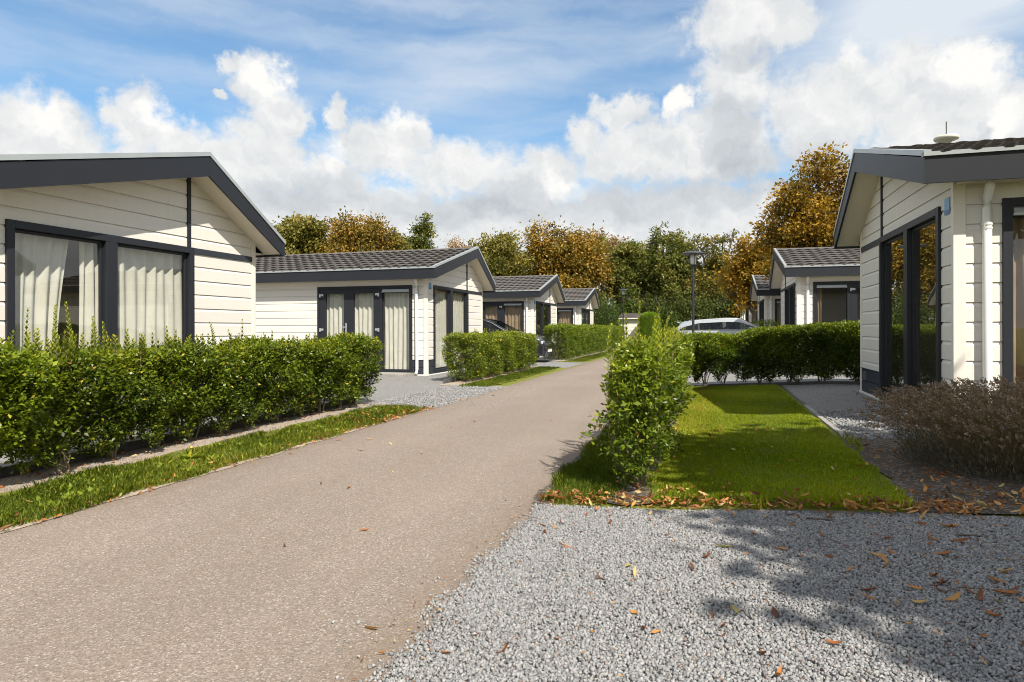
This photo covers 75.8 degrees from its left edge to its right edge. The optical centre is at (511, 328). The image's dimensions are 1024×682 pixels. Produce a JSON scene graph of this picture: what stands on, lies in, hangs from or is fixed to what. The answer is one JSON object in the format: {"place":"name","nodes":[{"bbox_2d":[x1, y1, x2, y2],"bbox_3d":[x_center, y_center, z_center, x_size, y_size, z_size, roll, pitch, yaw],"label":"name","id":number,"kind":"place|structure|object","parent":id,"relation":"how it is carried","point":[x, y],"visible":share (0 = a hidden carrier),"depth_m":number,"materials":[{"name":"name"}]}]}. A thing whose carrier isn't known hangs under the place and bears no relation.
{"place":"outdoors","nodes":[
{"label":"outdoors","id":0,"kind":"place"},
{"bbox_2d":[0,402,389,492],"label":"soil strip","id":1,"kind":"object","parent":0,"point":[7,481],"visible":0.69,"depth_m":6.66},
{"bbox_2d":[0,330,71,473],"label":"privet shrub","id":2,"kind":"object","parent":1,"relation":"on","point":[20,370],"visible":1,"depth_m":4.99,"materials":[{"name":"green plant"}]},
{"bbox_2d":[39,423,81,475],"bbox_3d":[-3.806,1.023,5.514,0.272,0.488,0.439,0,0,-3],"label":"privet sapling","id":3,"kind":"object","parent":1,"relation":"on","point":[55,463],"visible":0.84,"depth_m":5.47,"materials":[{"name":"green plant"}]},
{"bbox_2d":[0,402,384,490],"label":"strip pebble","id":4,"kind":"object","parent":1,"relation":"on","point":[103,460],"visible":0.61,"depth_m":6.87,"materials":[{"name":"gravel"}]},
{"bbox_2d":[4,301,384,471],"bbox_3d":[-3.226,0.510,8.114,0.934,1.507,5.812,0,0,17],"label":"privet hedge","id":5,"kind":"object","parent":1,"relation":"on","point":[311,372],"visible":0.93,"depth_m":6.89,"materials":[{"name":"green plant"}]},
{"bbox_2d":[0,409,427,532],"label":"soil edge","id":6,"kind":"object","parent":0,"point":[131,493],"visible":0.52,"depth_m":5.13,"materials":[{"name":"soil"}]},
{"bbox_2d":[0,351,589,466],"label":"gravel yard","id":7,"kind":"structure","parent":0,"point":[390,387],"depth_m":13.92,"materials":[{"name":"gravel"}]},
{"bbox_2d":[0,152,285,443],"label":"chalet","id":8,"kind":"object","parent":7,"relation":"on","point":[203,216],"visible":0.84,"depth_m":8.66,"materials":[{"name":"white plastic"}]},
{"bbox_2d":[15,233,68,395],"bbox_3d":[-5.303,0.034,7.314,0.082,2.180,0.834,0,0,17],"label":"curtain","id":9,"kind":"object","parent":8,"relation":"attached to","point":[40,261],"visible":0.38,"depth_m":7.37,"materials":[{"name":"fabric"}]},
{"bbox_2d":[78,241,97,417],"bbox_3d":[-5.109,0.033,7.974,0.078,2.180,0.318,0,0,17],"label":"curtain","id":10,"kind":"object","parent":8,"relation":"attached to","point":[88,280],"visible":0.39,"depth_m":7.95,"materials":[{"name":"fabric"}]},
{"bbox_2d":[4,219,194,430],"bbox_3d":[-4.928,0.028,8.119,0.095,2.340,2.610,0,0,17],"label":"window","id":11,"kind":"structure","parent":8,"relation":"in","point":[108,245],"depth_m":8.00,"materials":[{"name":"paint"}]},
{"bbox_2d":[118,247,181,403],"bbox_3d":[-4.870,0.033,8.760,0.086,2.180,1.280,0,0,17],"label":"curtain","id":12,"kind":"object","parent":8,"relation":"attached to","point":[149,292],"visible":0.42,"depth_m":8.83,"materials":[{"name":"fabric"}]},
{"bbox_2d":[0,398,353,478],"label":"edging board","id":13,"kind":"object","parent":7,"relation":"on","point":[5,471],"visible":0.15,"depth_m":6.73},
{"bbox_2d":[256,246,495,375],"bbox_3d":[-6.354,-0.545,20.625,10.689,3.821,5.061,0,0,17],"label":"chalet","id":14,"kind":"object","parent":7,"relation":"on","point":[293,291],"visible":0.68,"depth_m":18.13,"materials":[{"name":"paint"}]},
{"bbox_2d":[319,289,348,339],"bbox_3d":[-4.842,0.050,17.920,0.892,2.209,0.134,0,0,17],"label":"door","id":15,"kind":"structure","parent":14,"relation":"in","point":[323,293],"depth_m":18.00,"materials":[{"name":"paint"}]},
{"bbox_2d":[327,294,343,354],"bbox_3d":[-4.806,0.058,18.068,0.740,2.130,0.086,0,0,17],"label":"curtain","id":16,"kind":"object","parent":14,"relation":"attached to","point":[335,313],"visible":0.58,"depth_m":18.09,"materials":[{"name":"fabric"}]},
{"bbox_2d":[349,289,378,370],"bbox_3d":[-3.963,0.048,17.672,0.927,2.209,0.103,0,0,17],"label":"door","id":17,"kind":"structure","parent":14,"relation":"in","point":[352,292],"depth_m":17.67,"materials":[{"name":"paint"}]},
{"bbox_2d":[355,293,373,358],"bbox_3d":[-3.929,0.056,17.805,0.768,2.130,0.087,0,0,17],"label":"curtain","id":18,"kind":"object","parent":14,"relation":"attached to","point":[364,313],"visible":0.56,"depth_m":17.83,"materials":[{"name":"fabric"}]},
{"bbox_2d":[379,285,412,372],"bbox_3d":[-3.068,0.032,17.407,0.960,2.325,0.108,0,0,17],"label":"window","id":19,"kind":"structure","parent":14,"relation":"in","point":[391,288],"depth_m":17.40,"materials":[{"name":"paint"}]},
{"bbox_2d":[384,293,408,368],"bbox_3d":[-3.032,0.079,17.537,0.894,2.120,0.086,0,0,17],"label":"curtain","id":20,"kind":"object","parent":14,"relation":"attached to","point":[396,330],"visible":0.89,"depth_m":17.55,"materials":[{"name":"fabric"}]},
{"bbox_2d":[436,290,446,367],"bbox_3d":[-2.047,0.027,18.181,0.087,2.180,1.220,0,0,17],"label":"curtain","id":21,"kind":"object","parent":14,"relation":"attached to","point":[441,308],"visible":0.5,"depth_m":18.32,"materials":[{"name":"fabric"}]},
{"bbox_2d":[433,285,468,372],"bbox_3d":[-1.736,0.021,18.777,0.095,2.340,2.610,0,0,17],"label":"window","id":22,"kind":"structure","parent":14,"relation":"in","point":[450,291],"depth_m":18.63,"materials":[{"name":"paint"}]},
{"bbox_2d":[447,292,463,363],"bbox_3d":[-1.675,0.026,19.426,0.086,2.180,1.260,0,0,17],"label":"curtain","id":23,"kind":"object","parent":14,"relation":"attached to","point":[458,312],"visible":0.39,"depth_m":19.60,"materials":[{"name":"fabric"}]},
{"bbox_2d":[373,372,413,376],"bbox_3d":[-4.382,1.228,17.409,3.594,0.127,0.640,0,0,17],"label":"concrete step","id":24,"kind":"object","parent":7,"relation":"on","point":[392,374],"visible":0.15,"depth_m":16.77,"materials":[{"name":"concrete"}]},
{"bbox_2d":[483,319,554,358],"bbox_3d":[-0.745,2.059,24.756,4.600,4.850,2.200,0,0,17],"label":"parked car","id":25,"kind":"object","parent":7,"relation":"on","point":[545,348],"visible":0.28,"depth_m":23.99,"materials":[{"name":"black paint"}]},
{"bbox_2d":[483,274,564,356],"bbox_3d":[-3.245,-0.551,31.007,10.689,3.821,5.061,0,0,17],"label":"chalet","id":26,"kind":"object","parent":7,"relation":"on","point":[538,298],"visible":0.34,"depth_m":28.20,"materials":[{"name":"paint"}]},
{"bbox_2d":[485,306,497,319],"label":"curtain","id":27,"kind":"object","parent":26,"relation":"attached to","point":[491,312],"visible":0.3,"depth_m":28.22,"materials":[{"name":"fabric"}]},
{"bbox_2d":[483,303,501,321],"bbox_3d":[-0.853,0.042,28.055,0.927,2.209,0.103,0,0,17],"label":"door","id":28,"kind":"structure","parent":26,"relation":"in","point":[499,305],"depth_m":27.95,"materials":[{"name":"paint"}]},
{"bbox_2d":[502,301,523,331],"bbox_3d":[0.042,0.025,27.789,0.960,2.325,0.108,0,0,17],"label":"window","id":29,"kind":"structure","parent":26,"relation":"in","point":[504,303],"depth_m":27.76,"materials":[{"name":"paint"}]},
{"bbox_2d":[505,306,521,330],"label":"curtain","id":30,"kind":"object","parent":26,"relation":"attached to","point":[513,316],"visible":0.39,"depth_m":27.92,"materials":[{"name":"fabric"}]},
{"bbox_2d":[535,301,550,337],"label":"window","id":31,"kind":"structure","parent":26,"relation":"in","point":[543,309],"depth_m":29.04,"materials":[{"name":"paint"}]},
{"bbox_2d":[557,288,599,347],"bbox_3d":[-0.243,-0.557,41.029,10.689,3.821,5.061,0,0,17],"label":"chalet","id":32,"kind":"object","parent":7,"relation":"on","point":[580,304],"visible":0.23,"depth_m":38.41,"materials":[{"name":"paint"}]},
{"bbox_2d":[559,312,570,339],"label":"curtain","id":33,"kind":"object","parent":32,"relation":"attached to","point":[564,317],"visible":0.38,"depth_m":37.95,"materials":[{"name":"fabric"}]},
{"bbox_2d":[557,308,572,347],"bbox_3d":[3.044,0.019,37.811,0.960,2.325,0.108,0,0,17],"label":"window","id":34,"kind":"structure","parent":32,"relation":"in","point":[558,309],"depth_m":37.78,"materials":[{"name":"paint"}]},
{"bbox_2d":[581,308,589,324],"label":"window","id":35,"kind":"structure","parent":32,"relation":"in","point":[585,319],"depth_m":39.06,"materials":[{"name":"paint"}]},
{"bbox_2d":[593,297,629,335],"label":"evergreen bush","id":36,"kind":"object","parent":7,"relation":"on","point":[606,316],"visible":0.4,"depth_m":45.61,"materials":[{"name":"green plant"}]},
{"bbox_2d":[0,356,614,681],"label":"road","id":37,"kind":"structure","parent":0,"point":[209,577],"depth_m":3.63,"materials":[{"name":"beige asphalt"}]},
{"bbox_2d":[402,386,534,409],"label":"stray gravel","id":38,"kind":"structure","parent":37,"relation":"on","point":[476,396],"depth_m":11.54,"materials":[{"name":"gravel"}]},
{"bbox_2d":[0,347,620,530],"bbox_3d":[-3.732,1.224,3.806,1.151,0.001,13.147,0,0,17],"label":"grass verge","id":39,"kind":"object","parent":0,"point":[175,452],"depth_m":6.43,"materials":[{"name":"plant"}]},
{"bbox_2d":[0,407,401,530],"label":"verge weed","id":40,"kind":"object","parent":39,"relation":"on","point":[63,489],"visible":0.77,"depth_m":5.53,"materials":[{"name":"green plant"}]},
{"bbox_2d":[0,404,423,526],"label":"grass strip","id":41,"kind":"object","parent":39,"relation":"on","point":[266,436],"visible":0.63,"depth_m":6.25,"materials":[{"name":"plant"}]},
{"bbox_2d":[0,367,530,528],"bbox_3d":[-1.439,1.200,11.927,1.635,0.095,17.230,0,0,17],"label":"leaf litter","id":42,"kind":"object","parent":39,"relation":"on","point":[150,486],"visible":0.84,"depth_m":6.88,"materials":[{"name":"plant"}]},
{"bbox_2d":[241,496,541,681],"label":"stray gravel","id":43,"kind":"structure","parent":0,"point":[358,622],"depth_m":3.10,"materials":[{"name":"gravel"}]},
{"bbox_2d":[365,385,509,407],"bbox_3d":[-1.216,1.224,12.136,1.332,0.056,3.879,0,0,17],"label":"drive gravel","id":44,"kind":"structure","parent":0,"point":[432,399],"depth_m":11.77,"materials":[{"name":"gravel"}]},
{"bbox_2d":[440,367,531,384],"bbox_3d":[-0.288,1.222,17.484,0.628,0.001,6.997,0,0,17],"label":"soil strip","id":45,"kind":"object","parent":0,"point":[473,380],"visible":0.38,"depth_m":15.69,"materials":[{"name":"soil"}]},
{"bbox_2d":[440,328,538,381],"bbox_3d":[-0.381,0.620,17.625,1.049,1.286,5.988,0,0,17],"label":"privet hedge","id":46,"kind":"object","parent":45,"relation":"on","point":[500,348],"visible":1,"depth_m":15.98,"materials":[{"name":"green plant"}]},
{"bbox_2d":[0,0,1023,320],"label":"sky","id":47,"kind":"structure","parent":0,"point":[478,116],"materials":[{"name":"blue"}]},
{"bbox_2d":[554,348,616,360],"bbox_3d":[4.496,1.212,33.565,0.783,0.001,19.218,0,0,17],"label":"soil strip","id":48,"kind":"object","parent":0,"point":[581,356],"visible":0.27,"depth_m":28.26,"materials":[{"name":"soil"}]},
{"bbox_2d":[543,323,624,359],"bbox_3d":[4.203,0.534,33.555,1.317,1.581,18.111,0,0,17],"label":"privet hedge","id":49,"kind":"object","parent":48,"relation":"on","point":[577,340],"visible":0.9,"depth_m":27.93,"materials":[{"name":"green plant"}]},
{"bbox_2d":[416,339,1023,516],"bbox_3d":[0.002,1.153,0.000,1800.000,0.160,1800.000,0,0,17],"label":"ground","id":50,"kind":"structure","parent":0,"point":[683,507],"depth_m":4.43,"materials":[{"name":"soil"}]},
{"bbox_2d":[271,211,335,254],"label":"tree","id":51,"kind":"object","parent":50,"relation":"on","point":[299,234],"visible":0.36,"depth_m":43.80,"materials":[{"name":"green plant"}]},
{"bbox_2d":[312,206,403,252],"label":"tree","id":52,"kind":"object","parent":50,"relation":"on","point":[350,236],"visible":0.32,"depth_m":44.05,"materials":[{"name":"yellow plant"}]},
{"bbox_2d":[380,227,413,249],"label":"tree","id":53,"kind":"object","parent":50,"relation":"on","point":[403,246],"visible":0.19,"depth_m":45.80,"materials":[{"name":"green plant"}]},
{"bbox_2d":[400,210,438,249],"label":"tree","id":54,"kind":"object","parent":50,"relation":"on","point":[417,241],"visible":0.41,"depth_m":49.59,"materials":[{"name":"green plant"}]},
{"bbox_2d":[444,234,469,247],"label":"tree","id":55,"kind":"object","parent":50,"relation":"on","point":[453,244],"visible":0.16,"depth_m":52.34,"materials":[{"name":"yellow plant"}]},
{"bbox_2d":[464,227,540,275],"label":"tree","id":56,"kind":"object","parent":50,"relation":"on","point":[502,256],"visible":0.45,"depth_m":56.78,"materials":[{"name":"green plant"}]},
{"bbox_2d":[536,362,586,367],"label":"gravel drive","id":57,"kind":"structure","parent":50,"relation":"on","point":[563,364],"depth_m":22.22,"materials":[{"name":"gravel"}]},
{"bbox_2d":[531,425,608,503],"bbox_3d":[1.847,1.217,10.123,0.256,0.001,11.616,0,0,17],"label":"soil edge","id":58,"kind":"object","parent":50,"relation":"on","point":[545,489],"visible":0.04,"depth_m":4.89,"materials":[{"name":"soil"}]},
{"bbox_2d":[518,211,624,310],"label":"tree","id":59,"kind":"object","parent":50,"relation":"on","point":[574,261],"visible":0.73,"depth_m":58.65,"materials":[{"name":"orange plant"}]},
{"bbox_2d":[537,417,632,504],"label":"verge grass","id":60,"kind":"structure","parent":50,"relation":"on","point":[606,474],"depth_m":5.32,"materials":[{"name":"plant"}]},
{"bbox_2d":[579,285,632,324],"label":"bush","id":61,"kind":"object","parent":50,"relation":"on","point":[600,296],"visible":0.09,"depth_m":56.60,"materials":[{"name":"green plant"}]},
{"bbox_2d":[589,227,629,305],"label":"tree","id":62,"kind":"object","parent":50,"relation":"on","point":[613,243],"visible":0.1,"depth_m":65.32,"materials":[{"name":"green plant"}]},
{"bbox_2d":[613,287,643,325],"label":"bush","id":63,"kind":"object","parent":50,"relation":"on","point":[628,304],"visible":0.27,"depth_m":57.82,"materials":[{"name":"green plant"}]},
{"bbox_2d":[600,238,658,312],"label":"tree","id":64,"kind":"object","parent":50,"relation":"on","point":[629,256],"visible":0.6,"depth_m":60.55,"materials":[{"name":"green plant"}]},
{"bbox_2d":[619,313,651,340],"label":"garden shed","id":65,"kind":"structure","parent":50,"relation":"on","point":[632,323],"depth_m":49.11,"materials":[{"name":"wood"}]},
{"bbox_2d":[597,385,695,504],"bbox_3d":[2.166,1.201,9.166,0.702,0.032,9.755,0,0,17],"label":"soil bed","id":66,"kind":"object","parent":50,"relation":"on","point":[631,488],"visible":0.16,"depth_m":4.86,"materials":[{"name":"soil"}]},
{"bbox_2d":[577,300,696,489],"bbox_3d":[2.194,0.502,9.092,0.820,1.474,9.297,0,0,17],"label":"privet hedge","id":67,"kind":"object","parent":66,"relation":"on","point":[645,385],"visible":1,"depth_m":4.92,"materials":[{"name":"green plant"}]},
{"bbox_2d":[539,387,1023,519],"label":"leaf litter","id":68,"kind":"object","parent":66,"relation":"on","point":[964,504],"visible":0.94,"depth_m":4.24,"materials":[{"name":"plant"}]},
{"bbox_2d":[639,312,659,343],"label":"clipped shrub","id":69,"kind":"object","parent":50,"relation":"on","point":[646,322],"visible":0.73,"depth_m":47.25,"materials":[{"name":"green plant"}]},
{"bbox_2d":[628,291,683,318],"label":"bush","id":70,"kind":"object","parent":50,"relation":"on","point":[652,307],"visible":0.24,"depth_m":55.18,"materials":[{"name":"green plant"}]},
{"bbox_2d":[653,306,681,331],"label":"bush","id":71,"kind":"object","parent":50,"relation":"on","point":[673,320],"visible":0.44,"depth_m":48.93,"materials":[{"name":"green plant"}]},
{"bbox_2d":[636,221,702,308],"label":"tree","id":72,"kind":"object","parent":50,"relation":"on","point":[671,267],"visible":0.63,"depth_m":59.44,"materials":[{"name":"green plant"}]},
{"bbox_2d":[359,503,1023,681],"bbox_3d":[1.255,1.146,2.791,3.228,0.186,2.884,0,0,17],"label":"drive gravel","id":73,"kind":"structure","parent":50,"relation":"on","point":[617,541],"depth_m":2.80,"materials":[{"name":"gravel"}]},
{"bbox_2d":[353,503,1023,681],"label":"leaf fragment","id":74,"kind":"object","parent":73,"relation":"on","point":[985,635],"visible":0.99,"depth_m":2.93,"materials":[{"name":"plant"}]},
{"bbox_2d":[681,249,704,367],"bbox_3d":[5.469,-0.534,19.866,0.720,3.712,0.720,0,0,17],"label":"street lamp","id":75,"kind":"object","parent":50,"relation":"on","point":[693,258],"visible":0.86,"depth_m":19.83,"materials":[{"name":"metal"}]},
{"bbox_2d":[664,283,723,321],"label":"bush","id":76,"kind":"object","parent":50,"relation":"on","point":[686,309],"visible":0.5,"depth_m":53.59,"materials":[{"name":"green plant"}]},
{"bbox_2d":[678,228,739,313],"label":"tree","id":77,"kind":"object","parent":50,"relation":"on","point":[704,282],"visible":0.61,"depth_m":57.34,"materials":[{"name":"green plant"}]},
{"bbox_2d":[695,285,741,318],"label":"bush","id":78,"kind":"object","parent":50,"relation":"on","point":[726,312],"visible":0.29,"depth_m":53.81,"materials":[{"name":"green plant"}]},
{"bbox_2d":[708,231,770,324],"bbox_3d":[14.671,-2.242,37.896,6.461,6.886,4.770,0,0,17],"label":"tree","id":79,"kind":"object","parent":50,"relation":"on","point":[740,272],"visible":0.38,"depth_m":37.98,"materials":[{"name":"orange plant"}]},
{"bbox_2d":[742,306,757,325],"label":"chalet","id":80,"kind":"object","parent":50,"relation":"on","point":[748,315],"visible":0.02,"depth_m":42.00,"materials":[{"name":"paint"}]},
{"bbox_2d":[744,494,766,508],"bbox_3d":[1.577,1.113,4.249,0.147,0.117,0.140,0,0,-44],"label":"grass tuft","id":81,"kind":"object","parent":50,"relation":"on","point":[755,502],"visible":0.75,"depth_m":4.23,"materials":[{"name":"plant"}]},
{"bbox_2d":[684,353,859,385],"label":"gravel drive","id":82,"kind":"structure","parent":50,"relation":"on","point":[731,378],"depth_m":14.23,"materials":[{"name":"gravel"}]},
{"bbox_2d":[677,318,776,357],"bbox_3d":[8.446,0.375,24.768,4.712,1.548,2.200,0,0,17],"label":"parked car","id":83,"kind":"object","parent":82,"relation":"on","point":[726,325],"visible":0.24,"depth_m":24.23,"materials":[{"name":"silver metal"}]},
{"bbox_2d":[750,275,780,326],"bbox_3d":[16.841,-0.755,30.486,10.689,3.821,5.061,0,0,17],"label":"chalet","id":84,"kind":"object","parent":82,"relation":"on","point":[764,297],"visible":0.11,"depth_m":29.83,"materials":[{"name":"paint"}]},
{"bbox_2d":[759,299,763,325],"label":"window","id":85,"kind":"structure","parent":84,"relation":"in","point":[761,303],"depth_m":31.37,"materials":[{"name":"paint"}]},
{"bbox_2d":[751,317,780,326],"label":"privet hedge","id":86,"kind":"object","parent":82,"relation":"on","point":[768,322],"visible":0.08,"depth_m":27.61,"materials":[{"name":"green plant"}]},
{"bbox_2d":[769,246,859,363],"bbox_3d":[13.545,-0.749,19.482,10.689,3.821,5.061,0,0,17],"label":"chalet","id":87,"kind":"object","parent":82,"relation":"on","point":[799,277],"visible":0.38,"depth_m":19.11,"materials":[{"name":"paint"}]},
{"bbox_2d":[785,283,795,357],"bbox_3d":[8.674,-0.163,20.476,0.095,2.340,2.610,0,0,17],"label":"window","id":88,"kind":"structure","parent":87,"relation":"in","point":[790,291],"depth_m":20.36,"materials":[{"name":"paint"}]},
{"bbox_2d":[817,289,821,322],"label":"curtain","id":89,"kind":"object","parent":87,"relation":"attached to","point":[819,305],"visible":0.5,"depth_m":18.82,"materials":[{"name":"fabric"}]},
{"bbox_2d":[813,281,850,361],"bbox_3d":[9.033,-0.157,18.600,0.960,2.325,0.108,0,0,17],"label":"window","id":90,"kind":"structure","parent":87,"relation":"in","point":[831,284],"depth_m":18.55,"materials":[{"name":"paint"}]},
{"bbox_2d":[850,284,859,360],"bbox_3d":[9.927,-0.143,18.330,0.927,2.209,0.103,0,0,17],"label":"door","id":91,"kind":"structure","parent":87,"relation":"in","point":[853,289],"depth_m":18.42,"materials":[{"name":"paint"}]},
{"bbox_2d":[704,381,859,385],"bbox_3d":[6.770,1.104,12.316,6.092,0.216,0.040,0,0,17],"label":"edging board","id":92,"kind":"object","parent":50,"relation":"on","point":[815,382],"visible":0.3,"depth_m":12.69,"materials":[{"name":"concrete"}]},
{"bbox_2d":[748,141,890,280],"bbox_3d":[13.716,-3.165,25.774,8.474,8.738,5.228,0,0,17],"label":"tree","id":93,"kind":"object","parent":50,"relation":"on","point":[811,224],"visible":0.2,"depth_m":25.92,"materials":[{"name":"orange plant"}]},
{"bbox_2d":[804,405,850,438],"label":"edging kerb","id":94,"kind":"structure","parent":50,"relation":"on","point":[834,428],"depth_m":7.72,"materials":[{"name":"concrete"}]},
{"bbox_2d":[768,509,1023,518],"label":"edging kerb","id":95,"kind":"structure","parent":50,"relation":"on","point":[835,512],"depth_m":4.01,"materials":[{"name":"concrete"}]},
{"bbox_2d":[841,437,1023,513],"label":"soil bed","id":96,"kind":"object","parent":50,"relation":"on","point":[913,478],"visible":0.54,"depth_m":4.70,"materials":[{"name":"soil"}]},
{"bbox_2d":[847,375,1023,483],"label":"lavender bush","id":97,"kind":"object","parent":96,"relation":"on","point":[987,432],"visible":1,"depth_m":4.96,"materials":[{"name":"brown plant"}]},
{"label":"soil bed","id":98,"kind":"structure","parent":50,"relation":"on","visible":0},
{"bbox_2d":[688,330,743,386],"bbox_3d":[4.069,0.623,13.303,1.209,1.201,1.050,0,0,17],"label":"privet hedge","id":99,"kind":"object","parent":98,"relation":"on","point":[715,349],"visible":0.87,"depth_m":13.07,"materials":[{"name":"green plant"}]},
{"bbox_2d":[738,321,859,383],"bbox_3d":[6.552,0.469,12.608,4.237,1.387,1.045,0,0,17],"label":"privet hedge","id":100,"kind":"object","parent":98,"relation":"on","point":[760,345],"visible":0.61,"depth_m":12.62,"materials":[{"name":"green plant"}]},
{"bbox_2d":[651,385,908,501],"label":"lawn","id":101,"kind":"structure","parent":0,"point":[796,427],"depth_m":6.10,"materials":[{"name":"plant"}]},
{"bbox_2d":[679,392,849,485],"bbox_3d":[2.949,1.130,8.072,1.748,0.112,7.287,0,0,17],"label":"lawn weed","id":102,"kind":"object","parent":101,"relation":"on","point":[735,435],"visible":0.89,"depth_m":6.92,"materials":[{"name":"green plant"}]},
{"bbox_2d":[644,384,913,508],"bbox_3d":[2.999,1.135,8.660,1.774,0.122,9.128,0,0,17],"label":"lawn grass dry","id":103,"kind":"object","parent":101,"relation":"on","point":[703,427],"visible":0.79,"depth_m":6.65,"materials":[{"name":"plant"}]},
{"bbox_2d":[783,384,932,436],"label":"gravel path","id":104,"kind":"structure","parent":0,"point":[824,397],"depth_m":10.19,"materials":[{"name":"gravel"}]},
{"bbox_2d":[833,137,1023,428],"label":"chalet","id":105,"kind":"object","parent":104,"relation":"on","point":[927,229],"visible":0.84,"depth_m":7.21,"materials":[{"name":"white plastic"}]},
{"bbox_2d":[879,206,943,411],"bbox_3d":[5.057,-0.156,8.399,0.095,2.340,2.610,0,0,17],"label":"window","id":106,"kind":"structure","parent":105,"relation":"in","point":[897,248],"depth_m":8.75,"materials":[{"name":"paint"}]},
{"bbox_2d":[933,121,959,142],"bbox_3d":[6.413,-2.540,9.717,0.330,1.020,0.330,0,0,17],"label":"roof aerial","id":107,"kind":"object","parent":105,"relation":"attached to","point":[947,138],"visible":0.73,"depth_m":9.64,"materials":[{"name":"beige plastic"}]},
{"bbox_2d":[1001,197,1023,409],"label":"window","id":108,"kind":"structure","parent":105,"relation":"in","point":[1012,208],"depth_m":6.62,"materials":[{"name":"paint"}]},
{"bbox_2d":[1013,217,1023,405],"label":"curtain","id":109,"kind":"object","parent":105,"relation":"attached to","point":[1018,286],"visible":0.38,"depth_m":6.74,"materials":[{"name":"fabric"}]},
{"bbox_2d":[817,409,949,438],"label":"path gravel","id":110,"kind":"structure","parent":0,"point":[847,422],"depth_m":7.42,"materials":[{"name":"gravel"}]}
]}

